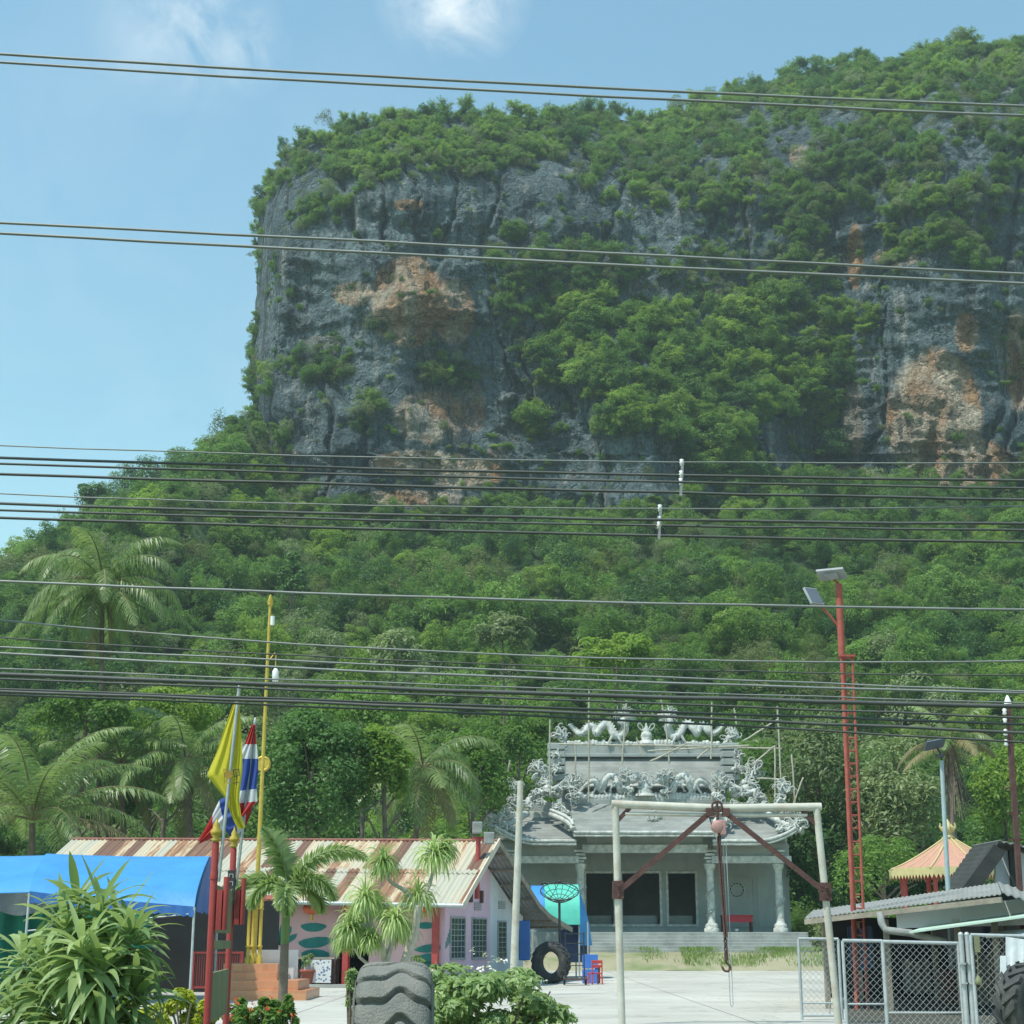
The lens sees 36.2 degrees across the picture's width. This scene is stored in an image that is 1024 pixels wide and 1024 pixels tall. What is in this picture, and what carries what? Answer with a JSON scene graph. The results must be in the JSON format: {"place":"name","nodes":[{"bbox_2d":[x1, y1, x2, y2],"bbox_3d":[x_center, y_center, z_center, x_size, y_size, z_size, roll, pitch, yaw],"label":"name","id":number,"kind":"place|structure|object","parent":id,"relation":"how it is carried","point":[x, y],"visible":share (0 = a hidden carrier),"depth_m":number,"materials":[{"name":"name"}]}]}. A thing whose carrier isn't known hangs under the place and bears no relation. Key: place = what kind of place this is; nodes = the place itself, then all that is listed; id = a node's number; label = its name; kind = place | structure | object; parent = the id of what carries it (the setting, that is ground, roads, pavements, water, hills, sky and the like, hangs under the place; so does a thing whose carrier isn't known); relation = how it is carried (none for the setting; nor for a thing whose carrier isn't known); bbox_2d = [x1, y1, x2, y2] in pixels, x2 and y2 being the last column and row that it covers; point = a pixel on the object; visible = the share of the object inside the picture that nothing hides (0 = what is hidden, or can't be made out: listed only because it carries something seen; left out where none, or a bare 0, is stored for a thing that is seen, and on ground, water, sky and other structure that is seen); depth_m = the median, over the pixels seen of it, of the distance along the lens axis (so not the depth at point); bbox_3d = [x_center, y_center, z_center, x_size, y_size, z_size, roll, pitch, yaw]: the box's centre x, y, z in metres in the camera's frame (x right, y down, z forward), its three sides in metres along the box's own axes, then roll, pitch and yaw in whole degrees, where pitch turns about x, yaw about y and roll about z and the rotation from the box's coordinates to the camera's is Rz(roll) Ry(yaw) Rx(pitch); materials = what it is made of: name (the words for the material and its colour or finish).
{"place":"outdoors","nodes":[
{"label":"outdoors","id":0,"kind":"place"},
{"bbox_2d":[0,971,844,1023],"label":"yard pavement","id":1,"kind":"structure","parent":0,"point":[697,997],"depth_m":44.52,"materials":[{"name":"concrete"}]},
{"bbox_2d":[0,726,168,855],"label":"coconut palm","id":2,"kind":"object","parent":1,"relation":"on","point":[37,788],"visible":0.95,"depth_m":69.74,"materials":[{"name":"green plant"}]},
{"bbox_2d":[26,686,143,836],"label":"broadleaf tree","id":3,"kind":"object","parent":1,"relation":"on","point":[114,713],"visible":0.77,"depth_m":77.07,"materials":[{"name":"green plant"}]},
{"bbox_2d":[8,526,193,837],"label":"coconut palm","id":4,"kind":"object","parent":1,"relation":"on","point":[93,601],"visible":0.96,"depth_m":81.17,"materials":[{"name":"green plant"}]},
{"bbox_2d":[0,853,217,989],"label":"blue canopy","id":5,"kind":"object","parent":1,"relation":"on","point":[180,885],"visible":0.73,"depth_m":43.10,"materials":[{"name":"fabric"}]},
{"bbox_2d":[0,892,57,915],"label":"grey drape","id":6,"kind":"object","parent":5,"relation":"hanging from","point":[8,901],"visible":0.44,"depth_m":48.25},
{"bbox_2d":[0,906,151,991],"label":"shade net","id":7,"kind":"object","parent":5,"relation":"hanging from","point":[11,924],"visible":0.12,"depth_m":48.31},
{"bbox_2d":[74,773,153,837],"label":"broadleaf tree","id":8,"kind":"object","parent":1,"relation":"on","point":[129,811],"visible":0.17,"depth_m":82.41,"materials":[{"name":"green plant"}]},
{"bbox_2d":[39,721,192,837],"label":"coconut palm","id":9,"kind":"object","parent":1,"relation":"on","point":[138,751],"visible":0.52,"depth_m":78.87,"materials":[{"name":"green plant"}]},
{"bbox_2d":[164,987,197,1023],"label":"hedge bush","id":10,"kind":"object","parent":1,"relation":"on","point":[187,1016],"visible":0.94,"depth_m":24.78,"materials":[{"name":"green plant"}]},
{"bbox_2d":[86,707,281,837],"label":"coconut palm","id":11,"kind":"object","parent":1,"relation":"on","point":[184,777],"visible":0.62,"depth_m":78.87,"materials":[{"name":"green plant"}]},
{"bbox_2d":[149,900,279,991],"bbox_3d":[-13.527,14.165,51.176,11.749,3.000,0.200,0,-15,0],"label":"dark screen","id":12,"kind":"object","parent":1,"relation":"on","point":[177,942],"visible":0.11,"depth_m":51.12,"materials":[{"name":"fabric"}]},
{"bbox_2d":[191,951,243,989],"bbox_3d":[-9.139,14.291,48.447,1.596,1.320,0.090,0,-15,0],"label":"red railing","id":13,"kind":"object","parent":1,"relation":"on","point":[241,956],"visible":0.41,"depth_m":48.52,"materials":[{"name":"metal"}]},
{"bbox_2d":[221,997,253,1023],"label":"hedge bush","id":14,"kind":"object","parent":1,"relation":"on","point":[239,1014],"visible":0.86,"depth_m":24.65,"materials":[{"name":"green plant"}]},
{"bbox_2d":[202,713,282,837],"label":"broadleaf tree","id":15,"kind":"object","parent":1,"relation":"on","point":[246,730],"visible":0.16,"depth_m":87.30,"materials":[{"name":"green plant"}]},
{"bbox_2d":[248,994,281,1023],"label":"hedge bush","id":16,"kind":"object","parent":1,"relation":"on","point":[268,1014],"visible":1,"depth_m":24.67,"materials":[{"name":"green plant"}]},
{"bbox_2d":[223,950,319,999],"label":"stepped plinth","id":17,"kind":"structure","parent":1,"relation":"on","point":[255,981],"depth_m":44.59,"materials":[{"name":"orange tile"}]},
{"bbox_2d":[254,594,274,962],"bbox_3d":[-7.520,7.867,47.102,0.443,10.996,0.320,9,-18,-30],"label":"gold flagpole","id":18,"kind":"object","parent":17,"relation":"on","point":[264,763],"visible":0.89,"depth_m":47.12,"materials":[{"name":"metal"}]},
{"bbox_2d":[235,826,367,1005],"bbox_3d":[-4.047,7.694,28.934,2.322,3.781,1.839,-9,-18,30],"label":"foxtail palm","id":19,"kind":"object","parent":1,"relation":"on","point":[302,880],"visible":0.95,"depth_m":29.08,"materials":[{"name":"green plant"}]},
{"bbox_2d":[56,837,572,987],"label":"pink house","id":20,"kind":"structure","parent":1,"relation":"on","point":[460,926],"depth_m":58.37,"materials":[{"name":"metal"}]},
{"bbox_2d":[298,957,340,983],"bbox_3d":[-7.028,16.395,55.934,1.700,0.920,0.630,-5,-16,17],"label":"side table","id":21,"kind":"object","parent":20,"relation":"on","point":[324,972],"visible":0.67,"depth_m":55.57,"materials":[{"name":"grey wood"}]},
{"bbox_2d":[450,917,465,959],"bbox_3d":[-1.948,15.371,56.397,0.090,1.500,1.570,-5,-16,17],"label":"window","id":22,"kind":"structure","parent":20,"relation":"in","point":[457,925],"depth_m":56.43,"materials":[{"name":"grey glass"}]},
{"bbox_2d":[471,917,486,958],"bbox_3d":[-1.222,15.959,58.554,0.090,1.500,1.670,-5,-16,17],"label":"window","id":23,"kind":"structure","parent":20,"relation":"in","point":[478,925],"depth_m":58.52,"materials":[{"name":"grey glass"}]},
{"bbox_2d":[472,822,493,898],"bbox_3d":[-1.054,12.724,57.177,0.818,2.746,0.360,0,-15,0],"label":"speaker pole","id":24,"kind":"object","parent":20,"relation":"attached to","point":[488,838],"visible":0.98,"depth_m":57.27,"materials":[{"name":"metal"}]},
{"bbox_2d":[252,705,376,837],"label":"broadleaf tree","id":25,"kind":"object","parent":1,"relation":"on","point":[339,743],"visible":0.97,"depth_m":70.48,"materials":[{"name":"green plant"}]},
{"bbox_2d":[355,723,414,838],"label":"broadleaf tree","id":26,"kind":"object","parent":1,"relation":"on","point":[394,758],"visible":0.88,"depth_m":71.67,"materials":[{"name":"green plant"}]},
{"bbox_2d":[329,832,460,963],"bbox_3d":[-1.960,7.109,26.034,2.264,3.571,1.670,0,-15,0],"label":"tufted tree","id":27,"kind":"object","parent":1,"relation":"on","point":[396,928],"visible":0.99,"depth_m":26.07,"materials":[{"name":"green plant"}]},
{"bbox_2d":[339,723,504,838],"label":"coconut palm","id":28,"kind":"object","parent":1,"relation":"on","point":[428,782],"visible":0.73,"depth_m":78.65,"materials":[{"name":"green plant"}]},
{"bbox_2d":[510,781,523,983],"bbox_3d":[0.135,11.659,48.647,0.460,6.513,0.260,0,-15,0],"label":"bare post","id":29,"kind":"object","parent":1,"relation":"on","point":[516,901],"visible":0.71,"depth_m":48.62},
{"bbox_2d":[531,941,570,983],"bbox_3d":[1.510,17.435,60.546,1.619,1.619,0.510,-8,-17,27],"label":"tractor tyre","id":30,"kind":"object","parent":1,"relation":"on","point":[541,951],"visible":0.91,"depth_m":60.36,"materials":[{"name":"rubber"}]},
{"bbox_2d":[531,884,591,977],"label":"tarpaulin tent","id":31,"kind":"object","parent":1,"relation":"on","point":[574,914],"visible":0.6,"depth_m":68.21,"materials":[{"name":"fabric"}]},
{"bbox_2d":[482,704,814,952],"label":"temple","id":32,"kind":"structure","parent":1,"relation":"on","point":[671,901],"depth_m":95.72,"materials":[{"name":"stone"}]},
{"bbox_2d":[507,691,803,802],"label":"bamboo scaffold","id":33,"kind":"object","parent":32,"relation":"on","point":[668,750],"visible":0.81,"depth_m":95.78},
{"bbox_2d":[611,800,841,1023],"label":"pipe gantry","id":34,"kind":"object","parent":1,"relation":"on","point":[619,886],"visible":1,"depth_m":32.24,"materials":[{"name":"metal"}]},
{"bbox_2d":[711,800,733,1006],"bbox_3d":[4.281,7.954,31.912,0.334,4.096,0.280,0,-15,0],"label":"chain hoist","id":35,"kind":"object","parent":34,"relation":"hanging from","point":[718,826],"visible":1,"depth_m":32.00,"materials":[{"name":"metal"}]},
{"bbox_2d":[797,937,843,1019],"bbox_3d":[6.610,10.014,33.547,0.924,1.732,0.064,0,-15,0],"label":"chain link panel","id":36,"kind":"object","parent":1,"relation":"on","point":[802,1015],"visible":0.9,"depth_m":33.52,"materials":[{"name":"metal"}]},
{"bbox_2d":[830,834,918,917],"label":"feathery tree","id":37,"kind":"object","parent":1,"relation":"on","point":[881,848],"visible":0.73,"depth_m":79.43,"materials":[{"name":"green plant"}]},
{"bbox_2d":[881,940,963,1023],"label":"chain link panel","id":38,"kind":"object","parent":1,"relation":"on","point":[884,966],"visible":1,"depth_m":29.31,"materials":[{"name":"metal"}]},
{"bbox_2d":[958,932,969,1023],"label":"gate post","id":39,"kind":"object","parent":1,"relation":"on","point":[963,964],"visible":1,"depth_m":29.11,"materials":[{"name":"metal"}]},
{"bbox_2d":[938,840,1023,903],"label":"dark roofed hut","id":40,"kind":"object","parent":1,"relation":"on","point":[979,863],"visible":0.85,"depth_m":48.58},
{"bbox_2d":[969,933,1023,1023],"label":"chain link panel","id":41,"kind":"object","parent":1,"relation":"on","point":[972,955],"visible":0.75,"depth_m":28.82,"materials":[{"name":"metal"}]},
{"bbox_2d":[1006,937,1023,969],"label":"white cloth","id":42,"kind":"object","parent":41,"relation":"hanging from","point":[1014,950],"visible":0.54,"depth_m":28.79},
{"bbox_2d":[0,424,1023,951],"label":"hillside terrain","id":43,"kind":"structure","parent":0,"point":[202,532],"depth_m":219.05,"materials":[{"name":"plant"}]},
{"bbox_2d":[275,551,307,622],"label":"broadleaf tree","id":44,"kind":"object","parent":43,"relation":"on","point":[288,578],"visible":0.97,"depth_m":194.50,"materials":[{"name":"green plant"}]},
{"bbox_2d":[365,626,424,736],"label":"broadleaf tree","id":45,"kind":"object","parent":43,"relation":"on","point":[392,635],"visible":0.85,"depth_m":138.53,"materials":[{"name":"green plant"}]},
{"bbox_2d":[473,610,535,763],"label":"broadleaf tree","id":46,"kind":"object","parent":43,"relation":"on","point":[499,634],"visible":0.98,"depth_m":151.19,"materials":[{"name":"green plant"}]},
{"bbox_2d":[0,25,1023,949],"label":"hillside forest","id":47,"kind":"object","parent":43,"relation":"on","point":[554,547],"depth_m":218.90,"materials":[{"name":"plant"}]},
{"bbox_2d":[566,632,652,740],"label":"broadleaf tree","id":48,"kind":"object","parent":43,"relation":"on","point":[621,643],"visible":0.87,"depth_m":122.12,"materials":[{"name":"green plant"}]},
{"bbox_2d":[0,672,1023,708],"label":"overhead cable","id":49,"kind":"object","parent":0,"point":[515,692],"visible":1,"depth_m":10.54,"materials":[{"name":"rubber"}]},
{"bbox_2d":[0,690,1023,734],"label":"overhead cable","id":50,"kind":"object","parent":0,"point":[514,710],"visible":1,"depth_m":10.51,"materials":[{"name":"rubber"}]},
{"bbox_2d":[0,502,1023,524],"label":"overhead cable","id":51,"kind":"object","parent":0,"point":[517,516],"visible":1,"depth_m":10.87,"materials":[{"name":"rubber"}]},
{"bbox_2d":[0,232,1023,284],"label":"overhead cable","id":52,"kind":"object","parent":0,"point":[514,259],"visible":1,"depth_m":11.38,"materials":[{"name":"rubber"}]},
{"bbox_2d":[0,53,1023,107],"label":"overhead cable","id":53,"kind":"object","parent":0,"point":[513,83],"visible":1,"depth_m":11.76,"materials":[{"name":"rubber"}]},
{"bbox_2d":[0,473,1023,500],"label":"overhead cable","id":54,"kind":"object","parent":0,"point":[509,488],"visible":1,"depth_m":11.18,"materials":[{"name":"rubber"}]},
{"bbox_2d":[0,61,1023,116],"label":"overhead cable","id":55,"kind":"object","parent":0,"point":[514,91],"visible":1,"depth_m":12.02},
{"bbox_2d":[0,221,1023,274],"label":"overhead cable","id":56,"kind":"object","parent":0,"point":[514,248],"visible":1,"depth_m":11.94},
{"bbox_2d":[0,516,1023,543],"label":"overhead cable","id":57,"kind":"object","parent":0,"point":[511,532],"visible":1,"depth_m":11.35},
{"bbox_2d":[0,456,1023,481],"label":"overhead cable","id":58,"kind":"object","parent":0,"point":[515,471],"visible":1,"depth_m":11.47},
{"bbox_2d":[0,580,1023,610],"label":"overhead cable","id":59,"kind":"object","parent":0,"point":[528,600],"visible":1,"depth_m":10.71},
{"bbox_2d":[0,652,1023,693],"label":"overhead cable","id":60,"kind":"object","parent":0,"point":[503,676],"visible":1,"depth_m":10.82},
{"bbox_2d":[0,688,1023,725],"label":"overhead cable","id":61,"kind":"object","parent":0,"point":[598,709],"visible":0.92,"depth_m":11.02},
{"bbox_2d":[0,463,1023,488],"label":"overhead cable","id":62,"kind":"object","parent":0,"point":[508,478],"visible":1,"depth_m":10.94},
{"bbox_2d":[0,509,1023,530],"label":"overhead cable","id":63,"kind":"object","parent":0,"point":[535,523],"visible":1,"depth_m":11.12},
{"bbox_2d":[0,694,1023,743],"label":"overhead cable","id":64,"kind":"object","parent":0,"point":[507,714],"visible":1,"depth_m":10.76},
{"bbox_2d":[0,678,1023,718],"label":"overhead cable","id":65,"kind":"object","parent":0,"point":[522,698],"visible":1,"depth_m":10.79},
{"bbox_2d":[0,646,1023,691],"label":"overhead cable","id":66,"kind":"object","parent":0,"point":[512,670],"visible":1,"depth_m":10.59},
{"bbox_2d":[0,619,1023,662],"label":"overhead cable","id":67,"kind":"object","parent":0,"point":[516,654],"visible":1,"depth_m":10.87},
{"bbox_2d":[0,637,1023,675],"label":"overhead cable","id":68,"kind":"object","parent":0,"point":[518,664],"visible":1,"depth_m":11.10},
{"bbox_2d":[0,668,1023,703],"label":"overhead cable","id":69,"kind":"object","parent":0,"point":[510,686],"visible":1,"depth_m":11.06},
{"bbox_2d":[0,445,1023,463],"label":"overhead cable","id":70,"kind":"object","parent":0,"point":[534,460],"visible":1,"depth_m":11.24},
{"bbox_2d":[0,493,1023,509],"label":"overhead cable","id":71,"kind":"object","parent":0,"point":[505,507],"visible":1,"depth_m":11.41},
{"bbox_2d":[0,0,1023,555],"label":"sky","id":72,"kind":"structure","parent":0,"point":[104,344],"materials":[{"name":"blue"}]},
{"bbox_2d":[249,50,1023,545],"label":"limestone cliff","id":73,"kind":"structure","parent":0,"point":[927,380],"depth_m":278.93,"materials":[{"name":"stone"}]},
{"bbox_2d":[523,946,823,970],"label":"grass bank","id":74,"kind":"structure","parent":0,"point":[633,961],"depth_m":85.13,"materials":[{"name":"plant"}]},
{"bbox_2d":[847,997,996,1023],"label":"shed floor","id":75,"kind":"structure","parent":0,"point":[858,1017],"depth_m":36.55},
{"bbox_2d":[803,567,868,1008],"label":"lamp tower","id":76,"kind":"structure","parent":75,"relation":"on","point":[814,596],"depth_m":39.70,"materials":[{"name":"metal"}]},
{"bbox_2d":[841,939,885,1023],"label":"chain link panel","id":77,"kind":"object","parent":75,"relation":"on","point":[845,986],"visible":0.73,"depth_m":29.70,"materials":[{"name":"metal"}]},
{"bbox_2d":[804,882,1023,1014],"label":"open shed","id":78,"kind":"structure","parent":75,"relation":"on","point":[995,915],"depth_m":38.62,"materials":[{"name":"grey metal"}]},
{"bbox_2d":[847,926,875,970],"bbox_3d":[9.468,11.822,42.400,0.700,1.178,0.154,-1,-15,4],"label":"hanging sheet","id":79,"kind":"object","parent":78,"relation":"hanging from","point":[869,932],"visible":0.56,"depth_m":42.38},
{"bbox_2d":[902,959,932,994],"bbox_3d":[11.555,13.252,44.602,0.800,0.978,0.154,-1,-15,4],"label":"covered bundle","id":80,"kind":"object","parent":75,"relation":"on","point":[910,964],"visible":0.88,"depth_m":44.58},
{"bbox_2d":[924,739,954,969],"bbox_3d":[12.656,10.366,45.808,0.611,7.508,0.642,0,-15,0],"label":"solar lamp","id":81,"kind":"object","parent":75,"relation":"on","point":[937,744],"visible":0.82,"depth_m":46.15,"materials":[{"name":"metal"}]},
{"bbox_2d":[1002,695,1023,938],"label":"insulator pole","id":82,"kind":"object","parent":75,"relation":"on","point":[1016,839],"visible":0.7,"depth_m":43.35,"materials":[{"name":"brown metal"}]},
{"bbox_2d":[889,819,993,907],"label":"pavilion","id":83,"kind":"structure","parent":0,"point":[926,865],"depth_m":67.47,"materials":[{"name":"tile"}]},
{"bbox_2d":[896,706,999,889],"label":"coconut palm","id":84,"kind":"object","parent":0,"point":[954,783],"visible":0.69,"depth_m":87.09,"materials":[{"name":"green plant"}]},
{"bbox_2d":[939,970,958,1004],"bbox_3d":[11.566,12.520,41.156,0.620,0.900,0.611,0,-15,0],"label":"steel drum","id":85,"kind":"object","parent":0,"point":[955,999],"visible":0.56,"depth_m":40.95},
{"bbox_2d":[974,950,995,1004],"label":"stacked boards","id":86,"kind":"object","parent":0,"point":[989,989],"visible":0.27,"depth_m":41.12,"materials":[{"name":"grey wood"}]},
{"label":"ground","id":87,"kind":"structure","parent":0,"visible":0},
{"bbox_2d":[0,851,190,1023],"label":"strap leaf shrub","id":88,"kind":"object","parent":87,"relation":"on","point":[81,987],"visible":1,"depth_m":13.12,"materials":[{"name":"green plant"}]},
{"bbox_2d":[125,686,224,837],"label":"broadleaf tree","id":89,"kind":"object","parent":87,"relation":"on","point":[203,714],"visible":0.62,"depth_m":89.15,"materials":[{"name":"green plant"}]},
{"bbox_2d":[203,818,246,1023],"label":"signboard","id":90,"kind":"object","parent":87,"relation":"on","point":[223,916],"visible":1,"depth_m":14.81,"materials":[{"name":"red paint"}]},
{"bbox_2d":[217,685,240,881],"bbox_3d":[-2.684,2.552,14.852,0.144,1.868,0.040,0,-15,0],"label":"flag staff","id":91,"kind":"object","parent":90,"relation":"attached to","point":[228,792],"visible":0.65,"depth_m":14.81,"materials":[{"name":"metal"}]},
{"bbox_2d":[207,695,244,829],"bbox_3d":[-2.717,2.343,14.908,0.399,1.338,0.252,0,-15,0],"label":"yellow flag","id":92,"kind":"object","parent":91,"relation":"hanging from","point":[219,774],"visible":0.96,"depth_m":14.93,"materials":[{"name":"fabric"}]},
{"bbox_2d":[235,717,256,886],"bbox_3d":[-2.886,3.132,16.974,0.163,1.815,0.040,0,-15,0],"label":"flag staff","id":93,"kind":"object","parent":90,"relation":"attached to","point":[242,833],"visible":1,"depth_m":16.90,"materials":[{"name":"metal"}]},
{"bbox_2d":[199,724,257,843],"bbox_3d":[-3.078,2.957,17.053,0.667,1.288,0.248,-1,-15,4],"label":"striped flag","id":94,"kind":"object","parent":93,"relation":"hanging from","point":[218,812],"visible":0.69,"depth_m":17.00,"materials":[{"name":"fabric"}]},
{"bbox_2d":[307,680,415,837],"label":"broadleaf tree","id":95,"kind":"object","parent":87,"relation":"on","point":[366,717],"visible":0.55,"depth_m":94.50,"materials":[{"name":"green plant"}]},
{"bbox_2d":[351,962,434,1023],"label":"earthmover tyre","id":96,"kind":"object","parent":87,"relation":"on","point":[393,992],"visible":1,"depth_m":13.05,"materials":[{"name":"rubber"}]},
{"bbox_2d":[439,718,515,838],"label":"broadleaf tree","id":97,"kind":"object","parent":87,"relation":"on","point":[485,775],"visible":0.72,"depth_m":90.90,"materials":[{"name":"green plant"}]},
{"bbox_2d":[434,947,577,1023],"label":"flowering shrub","id":98,"kind":"object","parent":87,"relation":"on","point":[466,998],"visible":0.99,"depth_m":20.22,"materials":[{"name":"green plant"}]},
{"bbox_2d":[479,699,552,802],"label":"broadleaf tree","id":99,"kind":"object","parent":87,"relation":"on","point":[538,726],"visible":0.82,"depth_m":106.91,"materials":[{"name":"green plant"}]},
{"bbox_2d":[752,707,878,908],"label":"leaf tree","id":100,"kind":"object","parent":87,"relation":"on","point":[831,757],"visible":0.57,"depth_m":97.88,"materials":[{"name":"green plant"}]},
{"bbox_2d":[784,811,849,916],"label":"broadleaf tree","id":101,"kind":"object","parent":87,"relation":"on","point":[833,846],"visible":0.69,"depth_m":95.59,"materials":[{"name":"green plant"}]},
{"bbox_2d":[842,730,946,884],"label":"leaf tree","id":102,"kind":"object","parent":87,"relation":"on","point":[888,781],"visible":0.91,"depth_m":94.05,"materials":[{"name":"green plant"}]},
{"bbox_2d":[966,743,1023,842],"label":"broadleaf tree","id":103,"kind":"object","parent":87,"relation":"on","point":[1001,804],"visible":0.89,"depth_m":97.98,"materials":[{"name":"green plant"}]},
{"bbox_2d":[992,961,1023,1023],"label":"worn tyre","id":104,"kind":"object","parent":87,"relation":"on","point":[1008,999],"visible":1,"depth_m":22.58,"materials":[{"name":"rubber"}]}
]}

